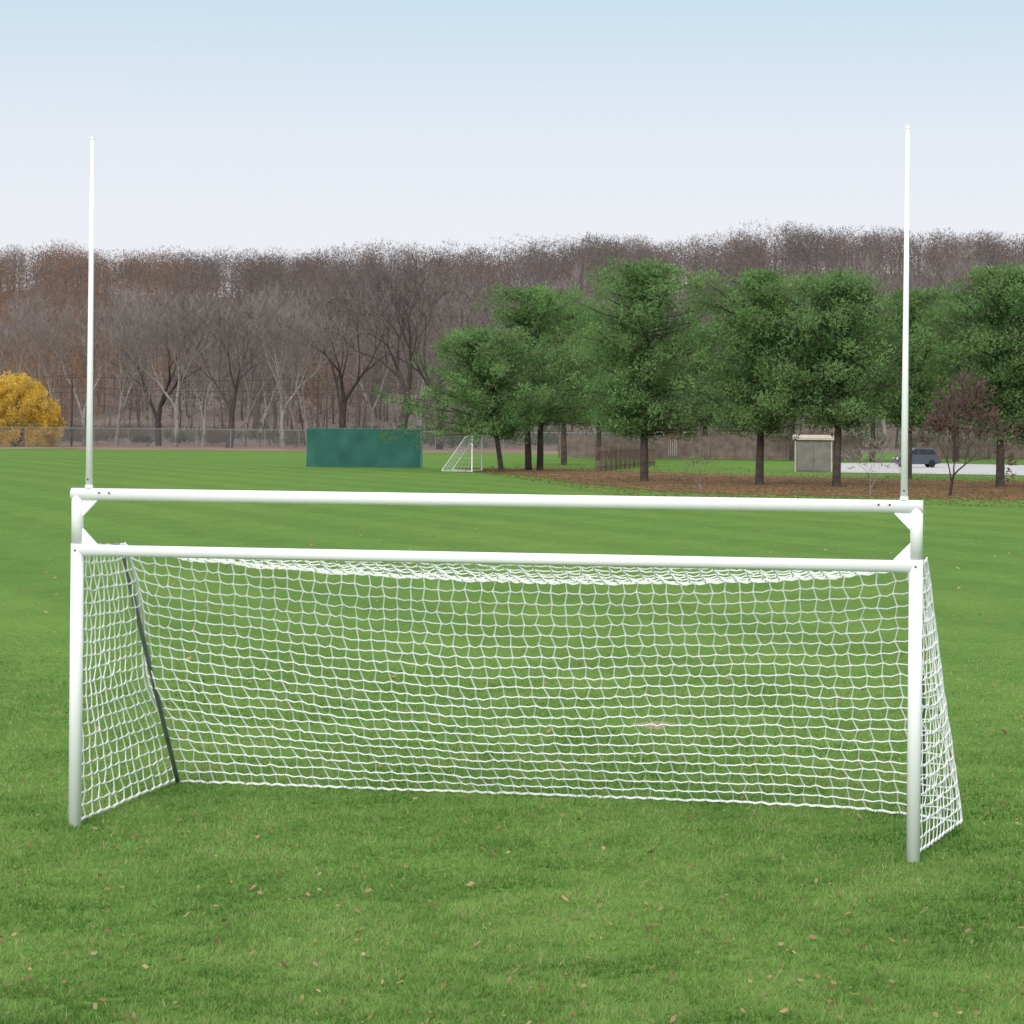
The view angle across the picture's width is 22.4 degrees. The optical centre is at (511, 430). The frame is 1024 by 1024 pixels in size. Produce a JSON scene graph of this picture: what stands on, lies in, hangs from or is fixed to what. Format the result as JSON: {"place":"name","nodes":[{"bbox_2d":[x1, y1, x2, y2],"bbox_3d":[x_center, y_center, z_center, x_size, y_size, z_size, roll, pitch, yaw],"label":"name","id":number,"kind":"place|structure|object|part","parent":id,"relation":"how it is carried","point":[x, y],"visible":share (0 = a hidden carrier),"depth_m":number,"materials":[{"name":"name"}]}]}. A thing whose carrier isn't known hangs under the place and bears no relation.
{"place":"outdoors","nodes":[
{"label":"outdoors","id":0,"kind":"place"},
{"bbox_2d":[0,444,780,455],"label":"clay track","id":1,"kind":"structure","parent":0,"point":[248,448],"depth_m":385.48,"materials":[{"name":"brown soil"}]},
{"bbox_2d":[0,449,1023,1023],"bbox_3d":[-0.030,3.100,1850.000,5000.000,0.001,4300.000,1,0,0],"label":"ground","id":2,"kind":"structure","parent":0,"point":[36,485],"depth_m":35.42,"materials":[{"name":"green plant"}]},
{"bbox_2d":[0,281,54,444],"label":"bare tree","id":3,"kind":"object","parent":2,"relation":"on","point":[27,336],"visible":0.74,"depth_m":425.91,"materials":[{"name":"grey plant"}]},
{"bbox_2d":[0,370,66,446],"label":"yellow tree","id":4,"kind":"object","parent":2,"relation":"on","point":[34,407],"visible":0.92,"depth_m":391.16,"materials":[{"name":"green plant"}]},
{"bbox_2d":[0,286,84,443],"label":"bare tree","id":5,"kind":"object","parent":2,"relation":"on","point":[51,391],"visible":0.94,"depth_m":419.88,"materials":[{"name":"grey plant"}]},
{"bbox_2d":[64,372,79,446],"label":"utility pole","id":6,"kind":"object","parent":2,"relation":"on","point":[71,437],"visible":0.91,"depth_m":399.89,"materials":[{"name":"brown wood"}]},
{"bbox_2d":[43,386,418,393],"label":"power cable","id":7,"kind":"object","parent":6,"relation":"attached to","point":[233,391],"visible":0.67,"depth_m":399.77,"materials":[{"name":"grey plastic"}]},
{"bbox_2d":[30,375,453,383],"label":"power cable","id":8,"kind":"object","parent":6,"relation":"attached to","point":[243,380],"visible":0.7,"depth_m":399.77,"materials":[{"name":"grey plastic"}]},
{"bbox_2d":[55,392,429,399],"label":"power cable","id":9,"kind":"object","parent":6,"relation":"attached to","point":[236,397],"visible":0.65,"depth_m":399.77,"materials":[{"name":"grey plastic"}]},
{"bbox_2d":[1,282,155,445],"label":"bare tree","id":10,"kind":"object","parent":2,"relation":"on","point":[83,416],"visible":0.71,"depth_m":417.50,"materials":[{"name":"grey plant"}]},
{"bbox_2d":[66,284,182,445],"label":"bare tree","id":11,"kind":"object","parent":2,"relation":"on","point":[120,414],"visible":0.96,"depth_m":409.44,"materials":[{"name":"grey plant"}]},
{"bbox_2d":[98,272,200,445],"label":"bare tree","id":12,"kind":"object","parent":2,"relation":"on","point":[146,400],"visible":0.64,"depth_m":416.11,"materials":[{"name":"grey plant"}]},
{"bbox_2d":[70,283,249,445],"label":"bare tree","id":13,"kind":"object","parent":2,"relation":"on","point":[157,416],"visible":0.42,"depth_m":432.32,"materials":[{"name":"brown plant"}]},
{"bbox_2d":[97,274,247,446],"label":"bare tree","id":14,"kind":"object","parent":2,"relation":"on","point":[176,414],"visible":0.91,"depth_m":408.92,"materials":[{"name":"grey plant"}]},
{"bbox_2d":[148,298,252,446],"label":"bare tree","id":15,"kind":"object","parent":2,"relation":"on","point":[203,418],"visible":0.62,"depth_m":417.57,"materials":[{"name":"grey plant"}]},
{"bbox_2d":[151,290,309,447],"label":"bare tree","id":16,"kind":"object","parent":2,"relation":"on","point":[231,405],"visible":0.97,"depth_m":405.58,"materials":[{"name":"grey plant"}]},
{"bbox_2d":[217,285,312,446],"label":"bare tree","id":17,"kind":"object","parent":2,"relation":"on","point":[249,410],"visible":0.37,"depth_m":434.18,"materials":[{"name":"grey plant"}]},
{"bbox_2d":[222,277,335,446],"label":"bare tree","id":18,"kind":"object","parent":2,"relation":"on","point":[290,406],"visible":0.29,"depth_m":432.72,"materials":[{"name":"grey plant"}]},
{"bbox_2d":[234,279,336,447],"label":"bare tree","id":19,"kind":"object","parent":2,"relation":"on","point":[269,405],"visible":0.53,"depth_m":418.94,"materials":[{"name":"grey plant"}]},
{"bbox_2d":[217,281,359,447],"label":"bare tree","id":20,"kind":"object","parent":2,"relation":"on","point":[281,423],"visible":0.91,"depth_m":407.80,"materials":[{"name":"grey plant"}]},
{"bbox_2d":[250,289,353,437],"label":"bare tree","id":21,"kind":"object","parent":2,"relation":"on","point":[302,407],"visible":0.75,"depth_m":417.00,"materials":[{"name":"grey plant"}]},
{"bbox_2d":[0,427,615,451],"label":"chain link fence","id":22,"kind":"object","parent":2,"relation":"on","point":[196,429],"visible":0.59,"depth_m":385.99,"materials":[{"name":"silver metal"}]},
{"bbox_2d":[310,375,325,427],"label":"utility pole","id":23,"kind":"object","parent":2,"relation":"on","point":[317,422],"visible":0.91,"depth_m":399.87,"materials":[{"name":"brown wood"}]},
{"bbox_2d":[254,260,444,427],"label":"bare tree","id":24,"kind":"object","parent":2,"relation":"on","point":[342,411],"visible":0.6,"depth_m":421.64,"materials":[{"name":"grey plant"}]},
{"bbox_2d":[306,427,422,468],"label":"windscreen panel","id":25,"kind":"object","parent":2,"relation":"on","point":[347,447],"visible":0.93,"depth_m":208.95,"materials":[{"name":"green fabric"}]},
{"bbox_2d":[299,272,437,428],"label":"bare tree","id":26,"kind":"object","parent":2,"relation":"on","point":[372,415],"visible":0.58,"depth_m":429.29,"materials":[{"name":"grey plant"}]},
{"bbox_2d":[297,242,516,428],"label":"bare tree","id":27,"kind":"object","parent":2,"relation":"on","point":[405,390],"visible":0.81,"depth_m":401.88,"materials":[{"name":"grey plant"}]},
{"bbox_2d":[342,278,482,428],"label":"bare tree","id":28,"kind":"object","parent":2,"relation":"on","point":[433,353],"visible":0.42,"depth_m":434.62,"materials":[{"name":"grey plant"}]},
{"bbox_2d":[339,259,537,448],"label":"bare tree","id":29,"kind":"object","parent":2,"relation":"on","point":[439,446],"visible":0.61,"depth_m":414.56,"materials":[{"name":"grey plant"}]},
{"bbox_2d":[441,435,482,471],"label":"training goal","id":30,"kind":"object","parent":2,"relation":"on","point":[472,451],"visible":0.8,"depth_m":195.87,"materials":[{"name":"white metal"}]},
{"bbox_2d":[403,265,556,448],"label":"bare tree","id":31,"kind":"object","parent":2,"relation":"on","point":[469,292],"visible":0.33,"depth_m":439.59,"materials":[{"name":"grey plant"}]},
{"bbox_2d":[0,417,1023,451],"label":"undergrowth","id":32,"kind":"object","parent":2,"relation":"on","point":[298,436],"visible":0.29,"depth_m":413.84,"materials":[{"name":"brown plant"}]},
{"bbox_2d":[0,519,1023,1023],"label":"fallen leaves","id":33,"kind":"object","parent":2,"relation":"on","point":[470,883],"visible":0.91,"depth_m":17.05,"materials":[{"name":"brown plant"}]},
{"bbox_2d":[68,125,962,861],"bbox_3d":[0.134,0.434,20.629,6.846,5.375,2.575,1,0,11],"label":"football goal","id":34,"kind":"object","parent":2,"relation":"on","point":[910,561],"visible":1,"depth_m":20.10,"materials":[{"name":"white metal"}]},
{"bbox_2d":[492,300,631,464],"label":"pine tree","id":35,"kind":"object","parent":2,"relation":"on","point":[563,449],"visible":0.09,"depth_m":237.75,"materials":[{"name":"green plant"}]},
{"bbox_2d":[514,249,624,433],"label":"bare tree","id":36,"kind":"object","parent":2,"relation":"on","point":[578,275],"visible":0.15,"depth_m":449.45,"materials":[{"name":"grey plant"}]},
{"bbox_2d":[568,317,663,460],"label":"pine tree","id":37,"kind":"object","parent":2,"relation":"on","point":[598,443],"visible":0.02,"depth_m":276.01,"materials":[{"name":"green plant"}]},
{"bbox_2d":[595,444,654,471],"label":"picket fence","id":38,"kind":"object","parent":2,"relation":"on","point":[626,450],"visible":0.77,"depth_m":213.51,"materials":[{"name":"brown wood"}]},
{"bbox_2d":[650,323,748,458],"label":"pine tree","id":39,"kind":"object","parent":2,"relation":"on","point":[701,369],"visible":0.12,"depth_m":303.75,"materials":[{"name":"green plant"}]},
{"bbox_2d":[558,434,861,460],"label":"board fence","id":40,"kind":"object","parent":2,"relation":"on","point":[716,446],"visible":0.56,"depth_m":299.98,"materials":[{"name":"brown wood"}]},
{"bbox_2d":[456,464,1023,506],"bbox_3d":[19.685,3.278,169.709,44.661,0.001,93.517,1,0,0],"label":"mulch bed","id":41,"kind":"object","parent":2,"relation":"on","point":[730,485],"visible":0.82,"depth_m":159.04,"materials":[{"name":"brown plant"}]},
{"bbox_2d":[371,323,595,471],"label":"pine tree","id":42,"kind":"object","parent":41,"relation":"on","point":[506,420],"visible":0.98,"depth_m":193.90,"materials":[{"name":"green plant"}]},
{"bbox_2d":[445,280,632,469],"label":"pine tree","id":43,"kind":"object","parent":41,"relation":"on","point":[535,299],"visible":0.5,"depth_m":204.21,"materials":[{"name":"green plant"}]},
{"bbox_2d":[554,254,741,480],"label":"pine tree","id":44,"kind":"object","parent":41,"relation":"on","point":[650,285],"visible":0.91,"depth_m":162.28,"materials":[{"name":"green plant"}]},
{"bbox_2d":[680,452,712,488],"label":"sapling","id":45,"kind":"object","parent":41,"relation":"on","point":[697,460],"visible":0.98,"depth_m":138.45,"materials":[{"name":"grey plant"}]},
{"bbox_2d":[646,264,852,484],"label":"pine tree","id":46,"kind":"object","parent":41,"relation":"on","point":[753,347],"visible":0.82,"depth_m":154.99,"materials":[{"name":"green plant"}]},
{"bbox_2d":[726,267,941,485],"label":"pine tree","id":47,"kind":"object","parent":41,"relation":"on","point":[848,385],"visible":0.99,"depth_m":151.90,"materials":[{"name":"green plant"}]},
{"bbox_2d":[839,437,900,494],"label":"young tree","id":48,"kind":"object","parent":41,"relation":"on","point":[875,456],"visible":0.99,"depth_m":132.43,"materials":[{"name":"grey plant"}]},
{"bbox_2d":[848,286,983,478],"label":"pine tree","id":49,"kind":"object","parent":41,"relation":"on","point":[917,297],"visible":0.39,"depth_m":178.00,"materials":[{"name":"green plant"}]},
{"bbox_2d":[900,367,1020,495],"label":"ornamental tree","id":50,"kind":"object","parent":41,"relation":"on","point":[937,423],"visible":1,"depth_m":131.41,"materials":[{"name":"brown plant"}]},
{"bbox_2d":[911,259,1023,486],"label":"pine tree","id":51,"kind":"object","parent":41,"relation":"on","point":[1000,291],"visible":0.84,"depth_m":154.65,"materials":[{"name":"green plant"}]},
{"bbox_2d":[981,312,1023,435],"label":"pine tree","id":52,"kind":"object","parent":41,"relation":"on","point":[1010,362],"visible":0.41,"depth_m":154.61,"materials":[{"name":"green plant"}]},
{"bbox_2d":[708,313,830,460],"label":"pine tree","id":53,"kind":"object","parent":2,"relation":"on","point":[791,450],"visible":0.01,"depth_m":295.20,"materials":[{"name":"green plant"}]},
{"bbox_2d":[792,435,833,471],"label":"shed","id":54,"kind":"structure","parent":2,"relation":"on","point":[812,453],"depth_m":210.82,"materials":[{"name":"beige metal"}]},
{"bbox_2d":[798,443,812,470],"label":"door","id":55,"kind":"structure","parent":54,"relation":"in","point":[805,450],"depth_m":210.88,"materials":[{"name":"beige metal"}]},
{"bbox_2d":[813,443,828,470],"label":"door","id":56,"kind":"structure","parent":54,"relation":"in","point":[821,450],"depth_m":210.72,"materials":[{"name":"beige metal"}]},
{"bbox_2d":[772,311,929,461],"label":"pine tree","id":57,"kind":"object","parent":2,"relation":"on","point":[873,446],"visible":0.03,"depth_m":294.42,"materials":[{"name":"green plant"}]},
{"bbox_2d":[815,238,930,450],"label":"bare tree","id":58,"kind":"object","parent":2,"relation":"on","point":[884,427],"visible":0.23,"depth_m":448.86,"materials":[{"name":"grey plant"}]},
{"bbox_2d":[879,236,1018,449],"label":"bare tree","id":59,"kind":"object","parent":2,"relation":"on","point":[948,266],"visible":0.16,"depth_m":434.43,"materials":[{"name":"grey plant"}]},
{"bbox_2d":[914,293,1022,461],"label":"pine tree","id":60,"kind":"object","parent":2,"relation":"on","point":[956,437],"visible":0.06,"depth_m":303.47,"materials":[{"name":"green plant"}]},
{"bbox_2d":[917,441,1023,459],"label":"board fence","id":61,"kind":"object","parent":2,"relation":"on","point":[1017,452],"visible":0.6,"depth_m":328.62,"materials":[{"name":"brown wood"}]},
{"bbox_2d":[0,270,1023,453],"bbox_3d":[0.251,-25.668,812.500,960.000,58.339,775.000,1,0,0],"label":"hill","id":62,"kind":"structure","parent":0,"point":[238,424],"depth_m":511.63,"materials":[{"name":"brown soil"}]},
{"bbox_2d":[0,217,1023,448],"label":"hillside wood","id":63,"kind":"object","parent":62,"relation":"on","point":[70,272],"visible":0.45,"depth_m":716.33,"materials":[{"name":"brown plant"}]},
{"bbox_2d":[0,0,1023,297],"label":"sky","id":64,"kind":"structure","parent":0,"point":[260,125],"materials":[{"name":"blue"}]},
{"bbox_2d":[651,421,699,456],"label":"house","id":65,"kind":"structure","parent":0,"point":[669,434],"depth_m":329.95,"materials":[{"name":"grey brick"}]},
{"bbox_2d":[841,463,1023,474],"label":"driveway","id":66,"kind":"structure","parent":0,"point":[975,469],"depth_m":233.78,"materials":[{"name":"white concrete"}]},
{"bbox_2d":[893,448,940,467],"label":"parked car","id":67,"kind":"object","parent":66,"relation":"on","point":[931,460],"visible":0.66,"depth_m":244.02,"materials":[{"name":"grey metal"}]},
{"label":"rear side window","id":68,"kind":"part","parent":67,"relation":"part of","materials":[{"name":"grey glass"}]},
{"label":"quarter window","id":69,"kind":"part","parent":67,"relation":"part of","materials":[{"name":"grey glass"}]}
]}

